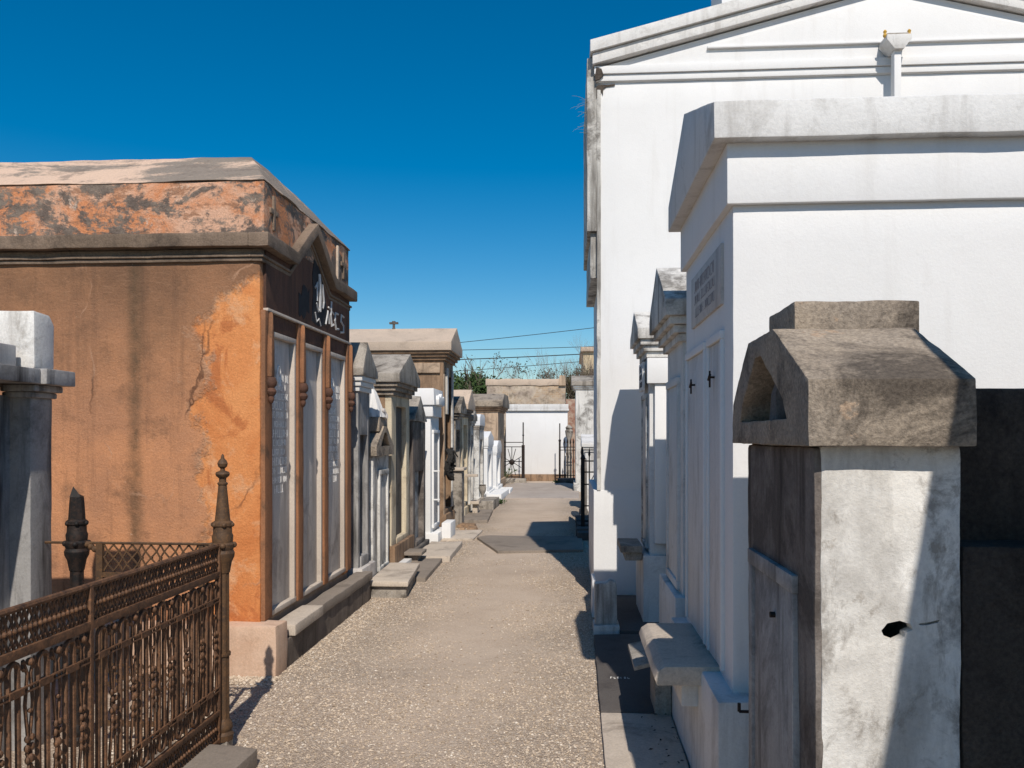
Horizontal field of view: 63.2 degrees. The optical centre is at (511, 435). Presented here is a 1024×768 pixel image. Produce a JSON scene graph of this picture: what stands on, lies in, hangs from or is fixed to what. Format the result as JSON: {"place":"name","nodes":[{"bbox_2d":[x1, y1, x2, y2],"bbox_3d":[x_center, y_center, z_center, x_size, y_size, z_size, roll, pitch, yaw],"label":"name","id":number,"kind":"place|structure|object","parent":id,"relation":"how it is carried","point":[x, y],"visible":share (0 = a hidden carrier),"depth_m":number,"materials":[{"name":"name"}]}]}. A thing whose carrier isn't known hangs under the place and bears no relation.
{"place":"outdoors","nodes":[
{"label":"outdoors","id":0,"kind":"place"},
{"bbox_2d":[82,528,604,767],"bbox_3d":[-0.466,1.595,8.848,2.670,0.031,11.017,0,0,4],"label":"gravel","id":1,"kind":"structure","parent":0,"point":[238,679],"depth_m":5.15,"materials":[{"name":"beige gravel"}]},
{"bbox_2d":[0,481,689,767],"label":"ground","id":2,"kind":"structure","parent":0,"point":[541,516],"depth_m":5.59,"materials":[{"name":"beige gravel"}]},
{"bbox_2d":[0,310,74,753],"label":"marble tomb","id":3,"kind":"object","parent":2,"relation":"on","point":[33,381],"visible":0.82,"depth_m":4.21,"materials":[{"name":"white stone"}]},
{"bbox_2d":[0,156,371,676],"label":"orange tomb","id":4,"kind":"object","parent":2,"relation":"on","point":[197,311],"visible":0.88,"depth_m":5.71,"materials":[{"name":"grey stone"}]},
{"bbox_2d":[139,742,256,767],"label":"stone curb","id":5,"kind":"structure","parent":2,"relation":"on","point":[221,756],"depth_m":3.93,"materials":[{"name":"grey stone"}]},
{"bbox_2d":[0,454,236,767],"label":"iron fence","id":6,"kind":"object","parent":5,"relation":"on","point":[200,619],"visible":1,"depth_m":3.44,"materials":[{"name":"brown metal"}]},
{"bbox_2d":[347,342,377,576],"bbox_3d":[-2.185,0.295,8.406,1.542,2.717,0.613,0,0,4],"label":"grey tomb","id":7,"kind":"object","parent":2,"relation":"on","point":[365,374],"visible":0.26,"depth_m":8.19,"materials":[{"name":"stone"}]},
{"bbox_2d":[369,417,393,573],"bbox_3d":[-1.657,0.725,9.217,0.525,1.856,0.864,0,0,4],"label":"stele tomb","id":8,"kind":"object","parent":2,"relation":"on","point":[381,447],"visible":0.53,"depth_m":9.02,"materials":[{"name":"stone"}]},
{"bbox_2d":[369,389,387,418],"bbox_3d":[-1.491,-0.369,9.118,0.241,0.382,0.292,0,0,4],"label":"draped statue","id":9,"kind":"object","parent":8,"relation":"on","point":[376,409],"visible":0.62,"depth_m":9.04,"materials":[{"name":"white stone"}]},
{"bbox_2d":[370,563,419,597],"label":"raised slab","id":10,"kind":"structure","parent":2,"relation":"on","point":[393,580],"depth_m":8.28,"materials":[{"name":"grey stone"}]},
{"bbox_2d":[372,354,419,562],"bbox_3d":[-2.121,0.326,10.341,1.744,2.654,1.346,0,0,4],"label":"gabled tomb","id":11,"kind":"object","parent":2,"relation":"on","point":[396,385],"visible":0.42,"depth_m":10.13,"materials":[{"name":"stone"}]},
{"bbox_2d":[398,557,411,562],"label":"stone slab","id":12,"kind":"structure","parent":2,"relation":"on","point":[406,560],"depth_m":10.06,"materials":[{"name":"white stone"}]},
{"bbox_2d":[349,328,461,526],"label":"brown mausoleum","id":13,"kind":"structure","parent":2,"relation":"on","point":[435,354],"depth_m":13.63,"materials":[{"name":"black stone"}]},
{"bbox_2d":[389,321,397,328],"bbox_3d":[-2.022,-1.855,14.234,0.150,0.190,0.080,0,0,4],"label":"cross","id":14,"kind":"object","parent":13,"relation":"on","point":[393,322],"visible":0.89,"depth_m":14.21,"materials":[{"name":"stone"}]},
{"bbox_2d":[444,447,457,480],"bbox_3d":[-0.985,0.474,13.647,0.227,0.553,0.446,0,0,4],"label":"wreath","id":15,"kind":"object","parent":13,"relation":"hanging from","point":[449,466],"visible":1,"depth_m":13.52,"materials":[{"name":"black plant"}]},
{"bbox_2d":[409,396,429,548],"bbox_3d":[-1.676,0.555,11.524,0.909,2.194,1.064,0,0,4],"label":"pointed tomb","id":16,"kind":"object","parent":2,"relation":"on","point":[417,418],"visible":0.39,"depth_m":11.44,"materials":[{"name":"stone"}]},
{"bbox_2d":[410,558,441,581],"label":"stone slab","id":17,"kind":"structure","parent":2,"relation":"on","point":[428,567],"depth_m":9.76,"materials":[{"name":"grey stone"}]},
{"bbox_2d":[404,548,426,560],"bbox_3d":[-1.199,1.515,10.332,0.220,0.170,0.350,0,0,4],"label":"stone bench","id":18,"kind":"object","parent":17,"relation":"on","point":[415,554],"visible":0.77,"depth_m":10.23,"materials":[{"name":"grey stone"}]},
{"bbox_2d":[412,388,454,541],"bbox_3d":[-1.408,0.475,12.813,0.960,2.350,0.909,0,0,4],"label":"whitewashed tomb","id":19,"kind":"object","parent":2,"relation":"on","point":[433,400],"visible":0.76,"depth_m":12.51,"materials":[{"name":"white paint"}]},
{"bbox_2d":[421,541,461,561],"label":"stone slab","id":20,"kind":"structure","parent":2,"relation":"on","point":[446,551],"depth_m":11.13,"materials":[{"name":"beige stone"}]},
{"bbox_2d":[453,467,466,526],"bbox_3d":[-0.927,1.100,14.724,0.203,1.061,0.450,0,0,4],"label":"headstone","id":21,"kind":"object","parent":2,"relation":"on","point":[458,494],"visible":0.8,"depth_m":14.55,"materials":[{"name":"grey stone"}]},
{"bbox_2d":[454,396,466,466],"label":"dark tomb","id":22,"kind":"object","parent":2,"relation":"on","point":[460,409],"visible":0.21,"depth_m":15.32,"materials":[{"name":"stone"}]},
{"bbox_2d":[442,530,482,540],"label":"stone slab","id":23,"kind":"structure","parent":2,"relation":"on","point":[465,535],"depth_m":13.03,"materials":[{"name":"beige stone"}]},
{"bbox_2d":[454,390,477,515],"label":"cream tomb","id":24,"kind":"object","parent":2,"relation":"on","point":[469,399],"visible":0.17,"depth_m":16.43,"materials":[{"name":"stone"}]},
{"bbox_2d":[456,523,476,529],"bbox_3d":[-0.769,1.569,14.282,0.395,0.075,0.767,0,0,4],"label":"rubble","id":25,"kind":"object","parent":2,"relation":"on","point":[468,526],"visible":0.98,"depth_m":14.35,"materials":[{"name":"brown stone"}]},
{"bbox_2d":[468,411,476,509],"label":"grey tomb","id":26,"kind":"object","parent":2,"relation":"on","point":[472,419],"visible":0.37,"depth_m":17.26,"materials":[{"name":"stone"}]},
{"bbox_2d":[464,509,492,522],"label":"stone slab","id":27,"kind":"structure","parent":2,"relation":"on","point":[482,516],"depth_m":15.75,"materials":[{"name":"grey stone"}]},
{"bbox_2d":[470,500,480,512],"bbox_3d":[-0.726,1.450,16.590,0.180,0.300,0.400,0,0,4],"label":"stone bench","id":28,"kind":"object","parent":27,"relation":"on","point":[475,505],"visible":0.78,"depth_m":16.47,"materials":[{"name":"beige stone"}]},
{"bbox_2d":[453,352,505,378],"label":"bare tree","id":29,"kind":"object","parent":2,"relation":"on","point":[482,365],"visible":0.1,"depth_m":43.22,"materials":[{"name":"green plant"}]},
{"bbox_2d":[474,414,485,499],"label":"white tomb","id":30,"kind":"object","parent":2,"relation":"on","point":[479,426],"visible":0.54,"depth_m":18.81,"materials":[{"name":"grey stone"}]},
{"bbox_2d":[454,355,505,393],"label":"evergreen tree","id":31,"kind":"object","parent":2,"relation":"on","point":[474,377],"visible":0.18,"depth_m":40.69,"materials":[{"name":"green plant"}]},
{"bbox_2d":[459,371,501,393],"bbox_3d":[-1.131,-0.786,39.718,3.504,4.788,2.517,0,0,41],"label":"evergreen tree","id":32,"kind":"object","parent":2,"relation":"on","point":[481,389],"visible":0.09,"depth_m":39.48,"materials":[{"name":"green plant"}]},
{"bbox_2d":[478,497,498,509],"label":"stone block","id":33,"kind":"structure","parent":2,"relation":"on","point":[489,503],"depth_m":17.72,"materials":[{"name":"grey stone"}]},
{"bbox_2d":[479,484,485,498],"bbox_3d":[-0.645,1.240,18.188,0.166,0.320,0.170,0,0,4],"label":"stone vase","id":34,"kind":"object","parent":33,"relation":"on","point":[482,489],"visible":1,"depth_m":18.14,"materials":[{"name":"grey stone"}]},
{"bbox_2d":[484,431,494,496],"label":"white tomb","id":35,"kind":"object","parent":2,"relation":"on","point":[488,456],"visible":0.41,"depth_m":20.88,"materials":[{"name":"grey stone"}]},
{"bbox_2d":[473,394,508,485],"bbox_3d":[-1.184,0.201,25.894,2.026,2.906,2.626,0,0,4],"label":"tan tomb","id":36,"kind":"object","parent":2,"relation":"on","point":[492,408],"visible":0.3,"depth_m":24.71,"materials":[{"name":"stone"}]},
{"bbox_2d":[493,440,502,488],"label":"white tomb","id":37,"kind":"object","parent":2,"relation":"on","point":[497,451],"visible":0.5,"depth_m":22.78,"materials":[{"name":"grey stone"}]},
{"bbox_2d":[487,489,508,499],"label":"stone slab","id":38,"kind":"structure","parent":2,"relation":"on","point":[501,494],"depth_m":20.89,"materials":[{"name":"white stone"}]},
{"bbox_2d":[500,487,512,492],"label":"stone slab","id":39,"kind":"structure","parent":2,"relation":"on","point":[510,489],"depth_m":23.13,"materials":[{"name":"white stone"}]},
{"bbox_2d":[504,468,515,478],"bbox_3d":[-0.250,1.329,27.588,0.988,0.550,0.808,0,0,38],"label":"weed","id":40,"kind":"object","parent":2,"relation":"on","point":[507,473],"visible":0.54,"depth_m":27.44,"materials":[{"name":"green plant"}]},
{"bbox_2d":[504,422,525,482],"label":"iron gate","id":41,"kind":"structure","parent":2,"relation":"on","point":[511,461],"depth_m":27.79,"materials":[{"name":"black metal"}]},
{"bbox_2d":[490,355,541,378],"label":"bare tree","id":42,"kind":"object","parent":2,"relation":"on","point":[518,373],"visible":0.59,"depth_m":46.31,"materials":[{"name":"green plant"}]},
{"bbox_2d":[506,404,568,480],"bbox_3d":[0.901,0.285,29.593,2.250,2.730,1.330,0,0,4],"label":"white vault","id":43,"kind":"object","parent":2,"relation":"on","point":[541,431],"visible":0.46,"depth_m":29.00,"materials":[{"name":"white paint"}]},
{"bbox_2d":[525,334,593,403],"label":"bare tree","id":44,"kind":"object","parent":2,"relation":"on","point":[573,392],"visible":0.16,"depth_m":41.31,"materials":[{"name":"brown plant"}]},
{"bbox_2d":[534,341,593,396],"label":"bare tree","id":45,"kind":"object","parent":2,"relation":"on","point":[568,372],"visible":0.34,"depth_m":43.55,"materials":[{"name":"brown plant"}]},
{"bbox_2d":[557,423,574,483],"bbox_3d":[1.948,0.615,27.782,0.850,2.030,0.700,0,0,4],"label":"iron fence","id":46,"kind":"object","parent":2,"relation":"on","point":[565,480],"visible":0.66,"depth_m":27.93,"materials":[{"name":"metal"}]},
{"bbox_2d":[565,425,572,477],"bbox_3d":[1.955,0.625,28.533,0.273,1.950,0.280,0,0,4],"label":"post","id":47,"kind":"object","parent":2,"relation":"on","point":[569,432],"visible":0.7,"depth_m":28.43,"materials":[{"name":"grey stone"}]},
{"bbox_2d":[566,399,574,477],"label":"brick wall","id":48,"kind":"structure","parent":2,"relation":"on","point":[571,412],"depth_m":31.02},
{"bbox_2d":[555,366,593,398],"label":"shrub","id":49,"kind":"object","parent":2,"relation":"on","point":[569,384],"visible":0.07,"depth_m":40.03,"materials":[{"name":"green plant"}]},
{"bbox_2d":[571,376,593,491],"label":"pillar tomb","id":50,"kind":"object","parent":2,"relation":"on","point":[582,387],"visible":0.25,"depth_m":23.52,"materials":[{"name":"grey stone"}]},
{"bbox_2d":[579,458,588,515],"bbox_3d":[1.386,1.034,16.043,0.170,1.193,1.400,0,0,4],"label":"dark headstone","id":51,"kind":"object","parent":2,"relation":"on","point":[586,511],"visible":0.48,"depth_m":15.48,"materials":[{"name":"stone"}]},
{"bbox_2d":[575,446,593,539],"bbox_3d":[1.644,0.907,14.051,1.142,1.455,2.862,0,0,4],"label":"iron fence","id":52,"kind":"object","parent":2,"relation":"on","point":[582,525],"visible":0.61,"depth_m":13.52,"materials":[{"name":"metal"}]},
{"bbox_2d":[581,434,593,510],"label":"white tomb","id":53,"kind":"object","parent":2,"relation":"on","point":[587,441],"visible":0.18,"depth_m":17.53,"materials":[{"name":"white paint"}]},
{"bbox_2d":[591,573,595,616],"bbox_3d":[0.735,1.454,7.517,0.041,0.354,0.403,0,0,4],"label":"stone post","id":54,"kind":"object","parent":2,"relation":"on","point":[593,579],"visible":0.63,"depth_m":7.32,"materials":[{"name":"white stone"}]},
{"bbox_2d":[593,579,619,634],"bbox_3d":[0.766,1.403,6.788,0.210,0.457,0.251,0,0,4],"label":"pillar base","id":55,"kind":"object","parent":2,"relation":"on","point":[605,621],"visible":0.94,"depth_m":6.72,"materials":[{"name":"grey stone"}]},
{"bbox_2d":[594,634,671,715],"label":"stone slab","id":56,"kind":"structure","parent":2,"relation":"on","point":[623,686],"depth_m":5.35,"materials":[{"name":"stone"}]},
{"bbox_2d":[617,595,658,634],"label":"stone slab","id":57,"kind":"structure","parent":2,"relation":"on","point":[629,619],"depth_m":7.13,"materials":[{"name":"stone"}]},
{"bbox_2d":[617,312,667,621],"bbox_3d":[1.903,0.286,7.229,1.950,2.734,0.887,0,0,4],"label":"white tomb","id":58,"kind":"object","parent":2,"relation":"on","point":[648,555],"visible":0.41,"depth_m":6.92,"materials":[{"name":"white paint"}]},
{"bbox_2d":[601,712,688,767],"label":"stone slab","id":59,"kind":"structure","parent":2,"relation":"on","point":[630,740],"depth_m":4.25,"materials":[{"name":"grey stone"}]},
{"bbox_2d":[641,713,688,767],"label":"leaf litter","id":60,"kind":"object","parent":59,"relation":"on","point":[661,739],"visible":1,"depth_m":4.21,"materials":[{"name":"brown plant"}]},
{"bbox_2d":[628,641,670,714],"bbox_3d":[0.798,1.418,4.826,0.215,0.364,0.500,0,0,4],"label":"stone bench","id":61,"kind":"object","parent":2,"relation":"on","point":[660,696],"visible":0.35,"depth_m":4.67,"materials":[{"name":"grey stone"}]},
{"bbox_2d":[649,267,686,622],"bbox_3d":[2.183,0.265,5.483,2.445,2.776,1.046,0,0,4],"label":"white tomb","id":62,"kind":"object","parent":2,"relation":"on","point":[667,324],"visible":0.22,"depth_m":5.36,"materials":[{"name":"white paint"}]},
{"bbox_2d":[583,0,1023,594],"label":"white mausoleum","id":63,"kind":"structure","parent":2,"relation":"on","point":[649,86],"depth_m":8.09,"materials":[{"name":"paint"}]},
{"bbox_2d":[639,93,1023,767],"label":"white tomb","id":64,"kind":"object","parent":2,"relation":"on","point":[775,207],"visible":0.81,"depth_m":3.31,"materials":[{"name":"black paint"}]},
{"bbox_2d":[733,301,1023,767],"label":"stele tomb","id":65,"kind":"object","parent":2,"relation":"on","point":[885,439],"visible":1,"depth_m":2.14,"materials":[{"name":"white weathered plaster"},{"name":"stone"},{"name":"grey-white marble"}]},
{"bbox_2d":[0,0,710,393],"label":"sky","id":66,"kind":"structure","parent":0,"point":[435,140],"materials":[{"name":"blue"}]},
{"bbox_2d":[454,362,572,371],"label":"power line","id":67,"kind":"object","parent":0,"point":[518,366],"visible":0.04,"depth_m":60.09,"materials":[{"name":"metal"}]},
{"bbox_2d":[460,354,577,359],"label":"power line","id":68,"kind":"object","parent":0,"point":[520,357],"visible":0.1,"depth_m":60.08,"materials":[{"name":"metal"}]},
{"bbox_2d":[485,375,565,475],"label":"brick wall","id":69,"kind":"structure","parent":0,"point":[536,391],"depth_m":31.02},
{"bbox_2d":[460,327,593,342],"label":"power line","id":70,"kind":"object","parent":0,"point":[526,335],"visible":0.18,"depth_m":60.06,"materials":[{"name":"metal"}]},
{"bbox_2d":[477,535,582,553],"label":"concrete path","id":71,"kind":"structure","parent":0,"point":[501,544],"depth_m":12.01,"materials":[{"name":"grey concrete"}]},
{"bbox_2d":[473,346,593,349],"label":"power line","id":72,"kind":"object","parent":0,"point":[527,348],"visible":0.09,"depth_m":60.05,"materials":[{"name":"metal"}]},
{"bbox_2d":[505,483,578,498],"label":"paved path","id":73,"kind":"structure","parent":0,"point":[543,491],"depth_m":23.21,"materials":[{"name":"grey concrete"}]},
{"bbox_2d":[579,347,593,372],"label":"building","id":74,"kind":"structure","parent":0,"point":[591,352],"depth_m":45.81,"materials":[{"name":"beige stone"}]}
]}

